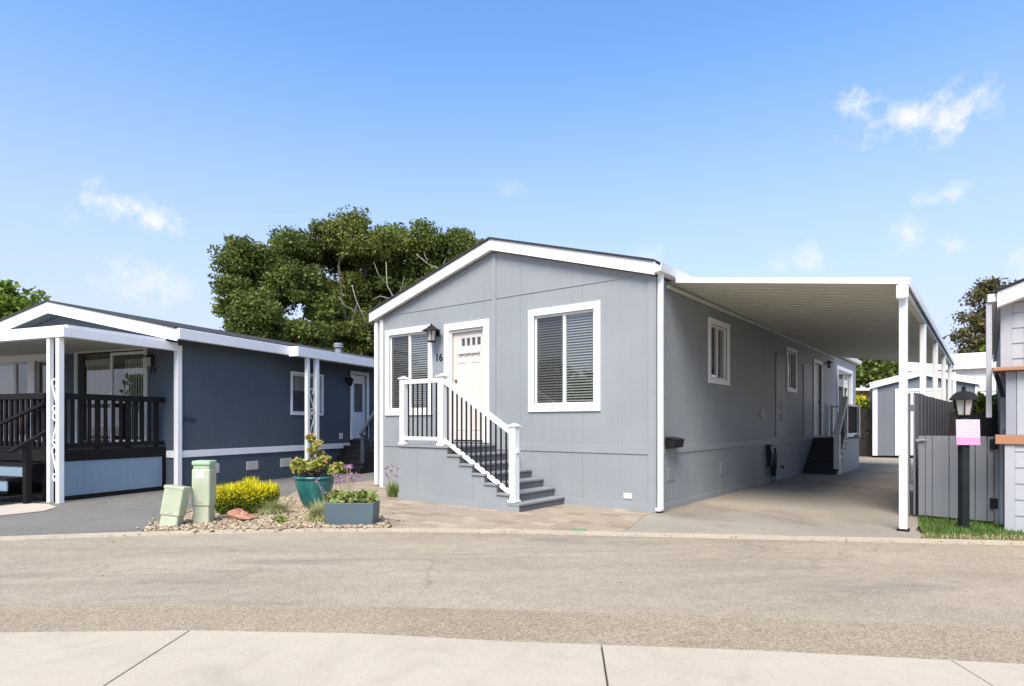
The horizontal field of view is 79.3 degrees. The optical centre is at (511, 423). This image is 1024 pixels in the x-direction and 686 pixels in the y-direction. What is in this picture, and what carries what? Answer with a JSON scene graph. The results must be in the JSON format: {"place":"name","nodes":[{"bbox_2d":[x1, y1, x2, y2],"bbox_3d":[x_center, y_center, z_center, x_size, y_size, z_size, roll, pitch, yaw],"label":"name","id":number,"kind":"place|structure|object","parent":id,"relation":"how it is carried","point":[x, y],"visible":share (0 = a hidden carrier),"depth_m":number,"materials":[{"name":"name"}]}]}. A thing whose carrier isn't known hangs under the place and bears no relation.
{"place":"outdoors","nodes":[
{"label":"outdoors","id":0,"kind":"place"},
{"bbox_2d":[0,502,54,514],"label":"front path","id":1,"kind":"structure","parent":0,"point":[7,508],"depth_m":9.43,"materials":[{"name":"beige concrete"}]},
{"bbox_2d":[0,472,379,535],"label":"driveway","id":2,"kind":"structure","parent":0,"point":[124,513],"depth_m":8.85,"materials":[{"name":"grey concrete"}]},
{"bbox_2d":[0,325,177,503],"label":"porch","id":3,"kind":"object","parent":2,"relation":"on","point":[76,477],"visible":1,"depth_m":10.60,"materials":[{"name":"white wood"}]},
{"bbox_2d":[337,405,379,473],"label":"side stairs","id":4,"kind":"structure","parent":2,"relation":"on","point":[358,455],"depth_m":16.27,"materials":[{"name":"grey wood"}]},
{"bbox_2d":[123,496,404,535],"bbox_3d":[-3.120,1.270,8.979,3.240,0.001,3.362,0,0,0],"label":"gravel base","id":5,"kind":"object","parent":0,"point":[228,528],"visible":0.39,"depth_m":7.58,"materials":[{"name":"beige gravel"}]},
{"bbox_2d":[159,484,190,526],"bbox_3d":[-4.218,1.037,7.718,0.247,0.532,0.214,8,-5,-4],"label":"utility pedestal","id":6,"kind":"object","parent":5,"relation":"on","point":[174,505],"visible":0.91,"depth_m":7.63,"materials":[{"name":"green plastic"}]},
{"bbox_2d":[192,460,216,523],"bbox_3d":[-3.976,0.885,7.978,0.233,0.830,0.232,1,0,-4],"label":"utility pedestal","id":7,"kind":"object","parent":5,"relation":"on","point":[203,488],"visible":0.88,"depth_m":7.88,"materials":[{"name":"green plastic"}]},
{"bbox_2d":[227,508,258,520],"bbox_3d":[-3.576,1.208,8.175,0.414,0.192,0.254,0,0,14],"label":"red rock","id":8,"kind":"object","parent":5,"relation":"on","point":[239,514],"visible":0.81,"depth_m":8.09,"materials":[{"name":"stone"}]},
{"bbox_2d":[215,476,279,513],"bbox_3d":[-3.824,1.004,8.878,0.946,0.543,0.664,0,0,-8],"label":"golden shrub","id":9,"kind":"object","parent":5,"relation":"on","point":[246,494],"visible":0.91,"depth_m":8.65,"materials":[{"name":"yellow plant"}]},
{"bbox_2d":[254,497,291,515],"bbox_3d":[-3.418,1.159,8.716,0.695,0.322,0.640,0,0,0],"label":"fescue tuft","id":10,"kind":"object","parent":5,"relation":"on","point":[271,508],"visible":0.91,"depth_m":8.63,"materials":[{"name":"green plant"}]},
{"bbox_2d":[272,516,288,522],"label":"weed","id":11,"kind":"object","parent":5,"relation":"on","point":[279,519],"visible":0.94,"depth_m":7.91,"materials":[{"name":"green plant"}]},
{"bbox_2d":[300,498,324,523],"bbox_3d":[-2.491,1.146,8.082,0.723,0.360,0.740,0,0,0],"label":"fescue tuft","id":12,"kind":"object","parent":5,"relation":"on","point":[317,515],"visible":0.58,"depth_m":7.96,"materials":[{"name":"green plant"}]},
{"bbox_2d":[293,474,335,508],"bbox_3d":[-2.980,1.028,9.340,0.624,0.495,0.624,0,0,0],"label":"glazed pot","id":13,"kind":"object","parent":5,"relation":"on","point":[308,489],"visible":0.71,"depth_m":9.13,"materials":[{"name":"teal ceramic"}]},
{"bbox_2d":[289,432,347,476],"bbox_3d":[-2.927,0.488,9.301,0.873,0.736,0.600,0,0,0],"label":"jade plant","id":14,"kind":"object","parent":13,"relation":"on","point":[312,466],"visible":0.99,"depth_m":9.26,"materials":[{"name":"green plant"}]},
{"bbox_2d":[313,478,340,505],"bbox_3d":[-2.619,1.020,8.822,0.550,0.502,0.610,0,0,-30],"label":"society garlic","id":15,"kind":"object","parent":5,"relation":"on","point":[336,482],"visible":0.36,"depth_m":8.81,"materials":[{"name":"purple plant"}]},
{"bbox_2d":[332,464,360,491],"bbox_3d":[-2.431,0.929,9.184,0.556,0.683,0.660,0,0,0],"label":"society garlic","id":16,"kind":"object","parent":5,"relation":"on","point":[334,475],"visible":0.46,"depth_m":9.17,"materials":[{"name":"purple plant"}]},
{"bbox_2d":[324,500,379,524],"bbox_3d":[-2.030,1.127,7.860,0.629,0.285,0.320,0,0,3],"label":"planter box","id":17,"kind":"object","parent":5,"relation":"on","point":[351,513],"visible":0.72,"depth_m":7.71,"materials":[{"name":"stone"}]},
{"bbox_2d":[326,489,347,502],"bbox_3d":[-2.201,0.940,7.861,0.314,0.234,0.333,0,0,0],"label":"succulent","id":18,"kind":"object","parent":17,"relation":"in","point":[337,496],"visible":0.87,"depth_m":7.79,"materials":[{"name":"green plant"}]},
{"bbox_2d":[346,491,356,502],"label":"succulent","id":19,"kind":"object","parent":17,"relation":"in","point":[350,496],"visible":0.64,"depth_m":7.82,"materials":[{"name":"green plant"}]},
{"bbox_2d":[354,489,379,502],"bbox_3d":[-1.854,0.940,7.853,0.332,0.254,0.301,0,0,-25],"label":"succulent","id":20,"kind":"object","parent":17,"relation":"in","point":[365,496],"visible":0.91,"depth_m":7.78,"materials":[{"name":"green plant"}]},
{"bbox_2d":[287,480,653,531],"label":"paver patio","id":21,"kind":"structure","parent":0,"point":[417,514],"depth_m":8.53,"materials":[{"name":"beige stone"}]},
{"bbox_2d":[384,465,398,496],"bbox_3d":[-2.075,0.984,10.855,0.608,0.574,0.636,0,0,0],"label":"society garlic","id":22,"kind":"object","parent":21,"relation":"on","point":[393,490],"visible":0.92,"depth_m":10.83,"materials":[{"name":"purple plant"}]},
{"bbox_2d":[397,373,564,511],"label":"entry stairs","id":23,"kind":"structure","parent":21,"relation":"on","point":[444,470],"depth_m":9.79,"materials":[{"name":"grey wood"}]},
{"bbox_2d":[571,528,585,530],"bbox_3d":[0.800,1.268,7.420,0.180,0.012,0.120,0,0,10],"label":"valve lid","id":24,"kind":"object","parent":21,"relation":"on","point":[578,529],"visible":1,"depth_m":7.39,"materials":[{"name":"plastic"}]},
{"bbox_2d":[0,532,1023,627],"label":"road","id":25,"kind":"structure","parent":0,"point":[908,583],"depth_m":5.34,"materials":[{"name":"grey asphalt"}]},
{"bbox_2d":[0,604,1023,663],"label":"road edge","id":26,"kind":"object","parent":25,"relation":"on","point":[964,643],"visible":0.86,"depth_m":3.94,"materials":[{"name":"concrete"}]},
{"bbox_2d":[0,630,1023,685],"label":"sidewalk","id":27,"kind":"structure","parent":0,"point":[169,658],"depth_m":3.08,"materials":[{"name":"concrete"}]},
{"bbox_2d":[601,647,607,685],"bbox_3d":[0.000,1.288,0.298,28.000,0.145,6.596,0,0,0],"label":"sidewalk joint","id":28,"kind":"object","parent":27,"relation":"on","point":[604,666],"depth_m":3.08,"materials":[{"name":"concrete"}]},
{"bbox_2d":[0,0,1023,387],"label":"sky","id":29,"kind":"structure","parent":0,"point":[698,138],"materials":[{"name":"blue"}]},
{"bbox_2d":[141,491,994,532],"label":"ground","id":30,"kind":"structure","parent":0,"point":[918,529],"depth_m":8.58,"materials":[{"name":"brown soil"}]},
{"bbox_2d":[0,279,51,318],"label":"leafy tree","id":31,"kind":"object","parent":30,"relation":"on","point":[12,301],"visible":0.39,"depth_m":19.83,"materials":[{"name":"green plant"}]},
{"bbox_2d":[0,300,379,488],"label":"neighbour house","id":32,"kind":"structure","parent":30,"relation":"on","point":[233,405],"depth_m":13.22,"materials":[{"name":"paint"}]},
{"bbox_2d":[0,354,45,441],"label":"window","id":33,"kind":"structure","parent":32,"relation":"in","point":[23,373],"depth_m":13.86,"materials":[{"name":"glass"}]},
{"bbox_2d":[74,348,147,442],"bbox_3d":[-8.116,-0.568,12.855,2.130,1.980,0.550,0,0,21],"label":"sliding door","id":34,"kind":"structure","parent":32,"relation":"in","point":[118,373],"depth_m":12.97,"materials":[{"name":"white glass"}]},
{"bbox_2d":[142,355,153,366],"bbox_3d":[-7.139,-1.240,12.129,0.180,0.240,0.139,0,0,21],"label":"wall lantern","id":35,"kind":"object","parent":32,"relation":"attached to","point":[148,360],"depth_m":12.09,"materials":[{"name":"black metal"}]},
{"bbox_2d":[290,371,323,415],"bbox_3d":[-5.363,-0.743,15.486,0.630,1.050,1.200,0,0,21],"label":"window","id":36,"kind":"structure","parent":32,"relation":"in","point":[297,398],"depth_m":15.86,"materials":[{"name":"white paint"}]},
{"bbox_2d":[289,346,379,459],"bbox_3d":[-4.149,-0.248,16.351,0.265,3.060,4.700,0,0,21],"label":"side awning","id":37,"kind":"object","parent":32,"relation":"attached to","point":[315,355],"visible":0.58,"depth_m":14.78,"materials":[{"name":"metal"}]},
{"bbox_2d":[345,377,353,385],"bbox_3d":[-4.415,-1.155,16.807,0.240,0.230,0.222,0,0,-1],"label":"wall lantern","id":38,"kind":"object","parent":32,"relation":"attached to","point":[349,380],"depth_m":16.76,"materials":[{"name":"black metal"}]},
{"bbox_2d":[350,371,368,438],"bbox_3d":[-4.336,-0.523,17.430,0.140,1.890,0.850,0,0,21],"label":"door","id":39,"kind":"structure","parent":32,"relation":"in","point":[357,390],"depth_m":17.45,"materials":[{"name":"white paint"}]},
{"bbox_2d":[207,225,346,349],"bbox_3d":[-11.035,-4.073,29.038,5.693,10.842,5.385,0,0,0],"label":"oak tree","id":40,"kind":"object","parent":30,"relation":"on","point":[262,287],"visible":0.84,"depth_m":28.15,"materials":[{"name":"green plant"}]},
{"bbox_2d":[296,205,410,355],"bbox_3d":[-8.630,-4.677,31.512,7.150,12.048,5.238,0,0,0],"label":"oak tree","id":41,"kind":"object","parent":30,"relation":"on","point":[347,248],"visible":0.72,"depth_m":30.40,"materials":[{"name":"green plant"}]},
{"bbox_2d":[349,217,487,357],"bbox_3d":[-4.461,-4.537,32.054,7.887,11.779,5.721,0,0,0],"label":"oak tree","id":42,"kind":"object","parent":30,"relation":"on","point":[431,249],"visible":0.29,"depth_m":31.37,"materials":[{"name":"green plant"}]},
{"bbox_2d":[0,528,1023,545],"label":"gutter strip","id":43,"kind":"object","parent":30,"relation":"on","point":[607,533],"visible":0.64,"depth_m":7.17,"materials":[{"name":"concrete"}]},
{"bbox_2d":[368,237,861,512],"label":"manufactured house","id":44,"kind":"structure","parent":30,"relation":"on","point":[598,376],"depth_m":10.42,"materials":[{"name":"grey paint"}]},
{"bbox_2d":[385,325,432,415],"bbox_3d":[-1.845,-1.025,12.301,1.330,1.710,0.630,0,0,38],"label":"window","id":45,"kind":"structure","parent":44,"relation":"in","point":[413,354],"depth_m":12.33,"materials":[{"name":"white paint"}]},
{"bbox_2d":[422,323,440,342],"bbox_3d":[-1.487,-1.685,11.431,0.320,0.346,0.334,0,0,15],"label":"wall lantern","id":46,"kind":"object","parent":44,"relation":"attached to","point":[433,331],"depth_m":11.38,"materials":[{"name":"black metal"}]},
{"bbox_2d":[444,319,489,442],"bbox_3d":[-0.789,-0.755,11.184,1.080,2.170,0.175,0,0,38],"label":"door","id":47,"kind":"structure","parent":44,"relation":"in","point":[466,351],"depth_m":11.19,"materials":[{"name":"white paint"}]},
{"bbox_2d":[528,300,600,411],"bbox_3d":[0.995,-1.045,10.113,1.360,1.690,0.630,0,0,38],"label":"window","id":48,"kind":"structure","parent":44,"relation":"in","point":[570,342],"depth_m":10.05,"materials":[{"name":"white paint"}]},
{"bbox_2d":[665,437,684,448],"bbox_3d":[2.445,0.281,9.253,0.160,0.176,0.380,0,0,38],"label":"mailbox","id":49,"kind":"object","parent":44,"relation":"attached to","point":[674,442],"visible":1,"depth_m":9.15,"materials":[{"name":"black metal"}]},
{"bbox_2d":[708,317,729,385],"bbox_3d":[3.464,-1.275,11.214,0.630,1.130,1.070,0,0,38],"label":"window","id":50,"kind":"structure","parent":44,"relation":"in","point":[713,330],"depth_m":11.24,"materials":[{"name":"white paint"}]},
{"bbox_2d":[766,445,776,481],"bbox_3d":[5.681,0.865,13.503,0.140,0.825,0.403,0,0,38],"label":"wall charger","id":51,"kind":"object","parent":44,"relation":"attached to","point":[771,454],"depth_m":13.40,"materials":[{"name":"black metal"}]},
{"bbox_2d":[775,352,785,437],"bbox_3d":[6.212,-0.652,14.286,0.034,1.925,0.830,0,0,38],"label":"utility door","id":52,"kind":"structure","parent":44,"relation":"in","point":[780,358],"depth_m":14.26,"materials":[{"name":"grey paint"}]},
{"bbox_2d":[786,346,796,392],"bbox_3d":[6.807,-1.315,15.120,0.105,1.070,0.940,0,0,38],"label":"window","id":53,"kind":"structure","parent":44,"relation":"in","point":[789,355],"depth_m":15.13,"materials":[{"name":"white paint"}]},
{"bbox_2d":[803,364,812,435],"bbox_3d":[7.856,-0.622,16.422,0.034,1.865,0.960,0,0,38],"label":"utility door","id":54,"kind":"structure","parent":44,"relation":"in","point":[807,370],"depth_m":16.39,"materials":[{"name":"grey paint"}]},
{"bbox_2d":[813,359,822,436],"bbox_3d":[8.604,-0.720,17.459,0.120,2.160,1.140,0,0,38],"label":"door","id":55,"kind":"structure","parent":44,"relation":"in","point":[816,402],"depth_m":17.56,"materials":[{"name":"white paint"}]},
{"bbox_2d":[825,360,832,367],"bbox_3d":[9.259,-1.756,18.055,0.213,0.231,0.221,0,0,-30],"label":"wall lantern","id":56,"kind":"object","parent":44,"relation":"attached to","point":[828,362],"depth_m":18.02,"materials":[{"name":"black metal"}]},
{"bbox_2d":[837,365,852,409],"bbox_3d":[11.155,-0.970,20.765,0.105,1.800,2.750,0,0,38],"label":"window","id":57,"kind":"structure","parent":44,"relation":"in","point":[844,380],"depth_m":20.98,"materials":[{"name":"white paint"}]},
{"bbox_2d":[856,391,870,433],"bbox_3d":[14.004,0.038,25.600,2.678,2.807,2.734,0,0,0],"label":"yellow shrub","id":58,"kind":"object","parent":30,"relation":"on","point":[862,401],"visible":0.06,"depth_m":24.91,"materials":[{"name":"yellow plant"}]},
{"bbox_2d":[854,358,898,387],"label":"leafy tree","id":59,"kind":"object","parent":30,"relation":"on","point":[868,371],"visible":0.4,"depth_m":42.62,"materials":[{"name":"green plant"}]},
{"bbox_2d":[951,391,996,412],"bbox_3d":[10.350,-0.234,12.628,2.551,1.022,0.699,0,0,0],"label":"hedge","id":60,"kind":"object","parent":30,"relation":"on","point":[979,406],"visible":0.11,"depth_m":12.41,"materials":[{"name":"green plant"}]},
{"bbox_2d":[942,275,1017,353],"bbox_3d":[30.060,-3.975,38.983,4.814,10.583,2.624,0,0,0],"label":"eucalyptus tree","id":61,"kind":"object","parent":30,"relation":"on","point":[980,291],"visible":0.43,"depth_m":38.80,"materials":[{"name":"green plant"}]},
{"bbox_2d":[975,344,985,352],"bbox_3d":[29.537,-1.824,37.990,2.005,6.280,1.533,0,0,15],"label":"leafy bush tree","id":62,"kind":"object","parent":30,"relation":"on","point":[982,347],"visible":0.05,"depth_m":38.14,"materials":[{"name":"green plant"}]},
{"bbox_2d":[624,456,925,537],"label":"carport slab","id":63,"kind":"structure","parent":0,"point":[862,500],"depth_m":9.14,"materials":[{"name":"grey concrete"}]},
{"bbox_2d":[666,277,955,531],"bbox_3d":[7.803,-0.436,13.838,3.065,3.433,14.315,0,0,38],"label":"carport","id":64,"kind":"object","parent":63,"relation":"on","point":[883,318],"visible":0.83,"depth_m":9.79,"materials":[{"name":"metal"}]},
{"bbox_2d":[804,396,859,474],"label":"side stairs","id":65,"kind":"structure","parent":63,"relation":"on","point":[839,448],"depth_m":16.51,"materials":[{"name":"grey wood"}]},
{"bbox_2d":[859,408,871,456],"bbox_3d":[12.194,0.320,24.480,3.994,1.920,0.062,0,0,4],"label":"board fence","id":66,"kind":"object","parent":63,"relation":"on","point":[865,439],"visible":0.09,"depth_m":24.33,"materials":[{"name":"wood"}]},
{"bbox_2d":[866,370,984,457],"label":"garden shed","id":67,"kind":"structure","parent":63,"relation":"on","point":[884,400],"depth_m":23.33,"materials":[{"name":"grey paint"}]},
{"bbox_2d":[895,388,940,454],"bbox_3d":[15.125,-0.070,22.950,1.530,2.500,0.050,0,0,25],"label":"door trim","id":68,"kind":"structure","parent":67,"relation":"in","point":[929,390],"depth_m":23.22,"materials":[{"name":"white paint"}]},
{"bbox_2d":[908,393,953,515],"bbox_3d":[7.647,0.416,11.126,0.163,1.712,6.716,0,0,40],"label":"board fence","id":69,"kind":"object","parent":63,"relation":"on","point":[930,416],"visible":0.41,"depth_m":9.03,"materials":[{"name":"paint"}]},
{"bbox_2d":[949,411,997,490],"bbox_3d":[9.368,0.515,11.826,2.400,1.529,0.067,0,0,14],"label":"board fence","id":70,"kind":"object","parent":63,"relation":"on","point":[988,427],"visible":0.11,"depth_m":11.87,"materials":[{"name":"black wood"}]},
{"bbox_2d":[856,388,869,399],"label":"tan house","id":71,"kind":"structure","parent":0,"point":[864,392],"depth_m":30.96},
{"bbox_2d":[908,352,995,394],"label":"white house","id":72,"kind":"structure","parent":0,"point":[971,364],"depth_m":27.61,"materials":[{"name":"white paint"}]},
{"bbox_2d":[917,515,1023,540],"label":"lawn grass","id":73,"kind":"structure","parent":0,"point":[953,527],"depth_m":7.46,"materials":[{"name":"green plant"}]},
{"bbox_2d":[916,436,1003,524],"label":"board gate","id":74,"kind":"structure","parent":73,"relation":"on","point":[943,499],"depth_m":8.16,"materials":[{"name":"paint"}]},
{"bbox_2d":[949,386,978,527],"bbox_3d":[5.540,0.402,7.580,0.330,1.740,0.286,0,0,0],"label":"lamp post","id":75,"kind":"object","parent":73,"relation":"on","point":[963,399],"visible":0.85,"depth_m":7.54,"materials":[{"name":"black metal"}]},
{"bbox_2d":[956,419,979,444],"bbox_3d":[5.546,0.100,7.515,0.270,0.310,0.010,0,-2,6],"label":"pink notice","id":76,"kind":"object","parent":75,"relation":"attached to","point":[967,431],"visible":1,"depth_m":7.51,"materials":[{"name":"pink paper"}]},
{"bbox_2d":[920,532,1023,540],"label":"dry grass","id":77,"kind":"structure","parent":73,"relation":"on","point":[987,537],"depth_m":6.91,"materials":[{"name":"plant"}]},
{"bbox_2d":[986,278,1023,531],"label":"lap sided house","id":78,"kind":"structure","parent":73,"relation":"on","point":[1005,328],"depth_m":7.57,"materials":[{"name":"grey paint"}]}
]}

